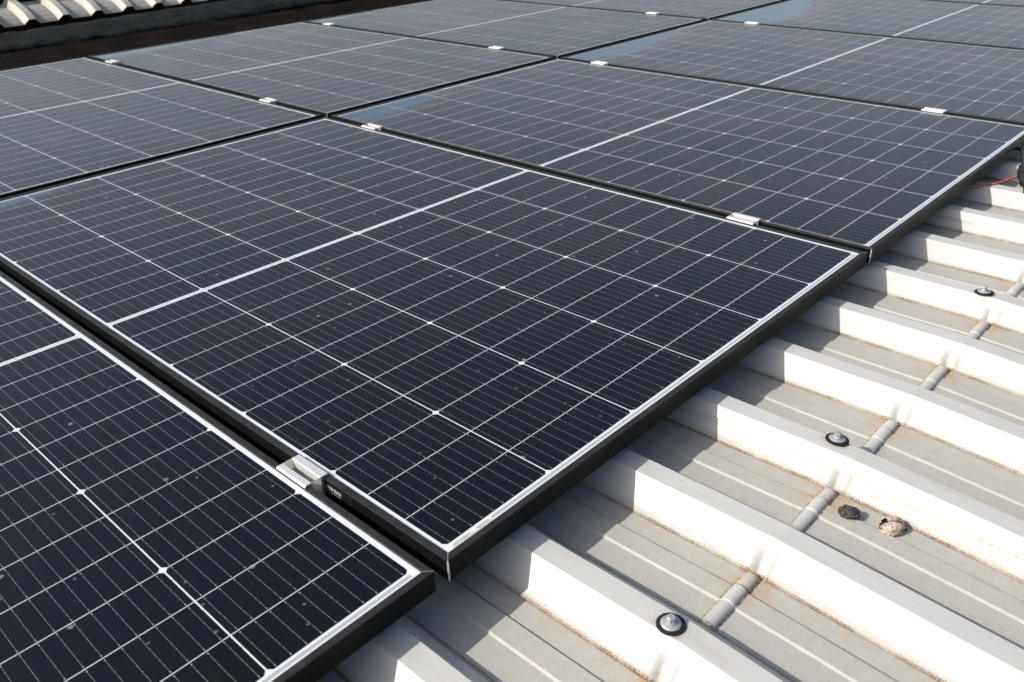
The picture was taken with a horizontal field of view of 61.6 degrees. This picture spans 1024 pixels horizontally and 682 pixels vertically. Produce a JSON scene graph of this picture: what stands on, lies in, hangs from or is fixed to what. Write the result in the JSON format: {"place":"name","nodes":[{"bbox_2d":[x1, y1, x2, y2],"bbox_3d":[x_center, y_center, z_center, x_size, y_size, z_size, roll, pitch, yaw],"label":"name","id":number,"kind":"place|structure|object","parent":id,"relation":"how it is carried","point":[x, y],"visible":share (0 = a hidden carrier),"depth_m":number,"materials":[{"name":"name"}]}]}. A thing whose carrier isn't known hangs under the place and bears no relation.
{"place":"outdoors","nodes":[
{"label":"outdoors","id":0,"kind":"place"},
{"bbox_2d":[0,0,227,33],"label":"fascia wall","id":1,"kind":"structure","parent":0,"point":[61,21],"depth_m":5.84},
{"bbox_2d":[0,0,57,27],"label":"curved roof sheet","id":2,"kind":"object","parent":1,"relation":"attached to","point":[14,13],"visible":1,"depth_m":5.37,"materials":[{"name":"white metal"}]},
{"bbox_2d":[35,0,205,19],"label":"curved roof sheet","id":3,"kind":"object","parent":1,"relation":"attached to","point":[58,9],"visible":1,"depth_m":5.61,"materials":[{"name":"white metal"}]},
{"bbox_2d":[0,0,429,69],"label":"valley gutter","id":4,"kind":"object","parent":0,"point":[69,50],"visible":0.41,"depth_m":5.08,"materials":[{"name":"black metal"}]},
{"bbox_2d":[0,0,353,53],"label":"gutter upstand","id":5,"kind":"object","parent":4,"relation":"on","point":[34,38],"visible":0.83,"depth_m":5.29,"materials":[{"name":"grey metal"}]},
{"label":"roof deck","id":6,"kind":"structure","parent":0,"visible":0},
{"bbox_2d":[0,270,1023,681],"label":"roof sheet","id":7,"kind":"object","parent":6,"relation":"on","point":[746,556],"visible":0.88,"depth_m":1.02,"materials":[{"name":"white paint"}]},
{"bbox_2d":[656,612,685,635],"bbox_3d":[0.172,0.303,0.930,0.033,0.013,0.033,12,32,23],"label":"roof bolt","id":8,"kind":"object","parent":7,"relation":"on","point":[670,624],"visible":1,"depth_m":0.93,"materials":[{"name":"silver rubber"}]},
{"bbox_2d":[838,504,860,519],"bbox_3d":[0.444,0.224,1.130,0.030,0.014,0.023,13,32,25],"label":"dried husk","id":9,"kind":"object","parent":7,"relation":"on","point":[845,511],"visible":1,"depth_m":1.12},
{"bbox_2d":[879,516,906,536],"bbox_3d":[0.491,0.238,1.110,0.037,0.018,0.032,-15,32,-23],"label":"broken shell","id":10,"kind":"object","parent":7,"relation":"on","point":[895,525],"visible":1,"depth_m":1.10},
{"bbox_2d":[683,214,1023,554],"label":"roof sheet","id":11,"kind":"object","parent":6,"relation":"on","point":[899,364],"visible":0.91,"depth_m":1.40,"materials":[{"name":"white paint"}]},
{"bbox_2d":[825,431,848,445],"bbox_3d":[0.461,0.135,1.215,0.033,0.013,0.033,-4,27,-8],"label":"roof bolt","id":12,"kind":"object","parent":11,"relation":"on","point":[837,438],"visible":1,"depth_m":1.21,"materials":[{"name":"metal"}]},
{"bbox_2d":[974,286,993,295],"bbox_3d":[0.884,-0.096,1.609,0.033,0.013,0.033,-20,30,-32],"label":"roof bolt","id":13,"kind":"object","parent":11,"relation":"on","point":[984,291],"visible":1,"depth_m":1.60,"materials":[{"name":"metal"}]},
{"bbox_2d":[935,146,1023,232],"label":"roof sheet","id":14,"kind":"object","parent":6,"relation":"on","point":[1001,205],"visible":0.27,"depth_m":2.09,"materials":[{"name":"white paint"}]},
{"bbox_2d":[969,175,1016,187],"bbox_3d":[1.159,-0.393,2.134,0.247,0.014,0.029,-7,29,-10],"label":"red cable","id":15,"kind":"object","parent":14,"relation":"on","point":[994,183],"visible":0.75,"depth_m":2.13,"materials":[{"name":"red plastic"}]},
{"bbox_2d":[1017,147,1023,193],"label":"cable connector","id":16,"kind":"object","parent":14,"relation":"on","point":[1020,173],"visible":0.88,"depth_m":2.15,"materials":[{"name":"black plastic"}]},
{"bbox_3d":[1.279,-0.646,2.585,0.032,0.015,7.150,23,37,37],"label":"rail","id":17,"kind":"object","parent":14,"relation":"on","visible":0},
{"bbox_2d":[277,454,327,494],"bbox_3d":[-0.272,0.182,1.123,0.063,0.033,0.036,23,37,37],"label":"clamp","id":18,"kind":"object","parent":17,"relation":"on","point":[300,470],"visible":0.59,"depth_m":1.12,"materials":[{"name":"metal"}]},
{"bbox_2d":[727,212,760,224],"bbox_3d":[0.501,-0.252,1.864,0.063,0.033,0.036,23,37,37],"label":"clamp","id":19,"kind":"object","parent":17,"relation":"on","point":[743,218],"visible":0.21,"depth_m":1.85,"materials":[{"name":"metal"}]},
{"bbox_2d":[921,107,946,113],"bbox_3d":[1.275,-0.684,2.603,0.063,0.033,0.036,23,37,37],"label":"clamp","id":20,"kind":"object","parent":17,"relation":"on","point":[935,110],"visible":0.24,"depth_m":2.59,"materials":[{"name":"metal"}]},
{"bbox_3d":[0.340,-1.041,3.359,0.032,0.015,7.150,23,37,37],"label":"rail","id":21,"kind":"object","parent":14,"relation":"on","visible":0},
{"bbox_2d":[0,271,435,681],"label":"solar panel","id":22,"kind":"object","parent":21,"relation":"on","point":[152,529],"visible":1,"depth_m":1.01,"materials":[{"name":"black glass"}]},
{"bbox_2d":[361,123,382,130],"bbox_3d":[-0.425,-0.641,2.627,0.063,0.033,0.036,23,37,37],"label":"clamp","id":23,"kind":"object","parent":21,"relation":"on","point":[373,126],"visible":0.26,"depth_m":2.62,"materials":[{"name":"metal"}]},
{"bbox_2d":[0,117,866,580],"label":"solar panel","id":24,"kind":"object","parent":21,"relation":"on","point":[446,363],"visible":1,"depth_m":1.56,"materials":[{"name":"black glass"}]},
{"bbox_2d":[591,61,608,64],"bbox_3d":[0.344,-1.075,3.370,0.063,0.033,0.036,23,37,37],"label":"clamp","id":25,"kind":"object","parent":21,"relation":"on","point":[600,62],"visible":0.25,"depth_m":3.36,"materials":[{"name":"metal"}]},
{"bbox_2d":[331,58,1023,262],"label":"solar panel","id":26,"kind":"object","parent":21,"relation":"on","point":[873,180],"visible":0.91,"depth_m":2.39,"materials":[{"name":"black glass"}]},
{"bbox_2d":[745,21,759,23],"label":"clamp","id":27,"kind":"object","parent":21,"relation":"on","point":[748,22],"visible":0.22,"depth_m":4.08,"materials":[{"name":"metal"}]},
{"bbox_2d":[561,20,1023,124],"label":"solar panel","id":28,"kind":"object","parent":21,"relation":"on","point":[976,81],"visible":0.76,"depth_m":3.25,"materials":[{"name":"black glass"}]},
{"bbox_2d":[712,0,1023,48],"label":"solar panel","id":29,"kind":"object","parent":21,"relation":"on","point":[976,24],"visible":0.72,"depth_m":4.10,"materials":[{"name":"black glass"}]},
{"bbox_2d":[932,0,1023,6],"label":"solar panel","id":30,"kind":"object","parent":21,"relation":"on","point":[1009,2],"visible":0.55,"depth_m":4.46,"materials":[{"name":"black glass"}]},
{"bbox_3d":[-0.070,-1.213,3.696,0.032,0.015,7.150,23,37,37],"label":"rail","id":31,"kind":"object","parent":14,"relation":"on","visible":0},
{"bbox_2d":[259,97,277,103],"bbox_3d":[-0.837,-0.816,2.965,0.063,0.033,0.036,23,37,37],"label":"clamp","id":32,"kind":"object","parent":31,"relation":"on","point":[270,100],"visible":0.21,"depth_m":2.95,"materials":[{"name":"metal"}]},
{"bbox_2d":[489,46,504,49],"bbox_3d":[-0.066,-1.250,3.706,0.063,0.033,0.036,23,37,37],"label":"clamp","id":33,"kind":"object","parent":31,"relation":"on","point":[497,47],"visible":0.2,"depth_m":3.69,"materials":[{"name":"metal"}]},
{"bbox_3d":[-0.940,-1.579,4.413,0.032,0.015,7.150,23,37,37],"label":"rail","id":34,"kind":"object","parent":14,"relation":"on","visible":0},
{"bbox_2d":[105,60,119,64],"bbox_3d":[-1.708,-1.183,3.683,0.063,0.033,0.036,23,37,37],"label":"clamp","id":35,"kind":"object","parent":34,"relation":"on","point":[115,62],"visible":0.28,"depth_m":3.67,"materials":[{"name":"metal"}]},
{"bbox_2d":[0,57,321,198],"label":"solar panel","id":36,"kind":"object","parent":34,"relation":"on","point":[64,121],"visible":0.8,"depth_m":2.79,"materials":[{"name":"black glass"}]},
{"bbox_2d":[89,22,553,117],"bbox_3d":[-0.860,-1.201,3.675,1.763,0.030,1.134,23,37,37],"label":"solar panel","id":37,"kind":"object","parent":34,"relation":"on","point":[325,70],"visible":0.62,"depth_m":3.52,"materials":[{"name":"black glass"}]},
{"bbox_2d":[323,23,334,25],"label":"clamp","id":38,"kind":"object","parent":34,"relation":"on","point":[330,24],"visible":0.25,"depth_m":4.41,"materials":[{"name":"metal"}]},
{"bbox_2d":[304,0,705,58],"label":"solar panel","id":39,"kind":"object","parent":34,"relation":"on","point":[556,31],"visible":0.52,"depth_m":4.28,"materials":[{"name":"black glass"}]},
{"bbox_2d":[505,0,785,20],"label":"solar panel","id":40,"kind":"object","parent":34,"relation":"on","point":[708,9],"visible":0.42,"depth_m":4.67,"materials":[{"name":"black glass"}]}
]}

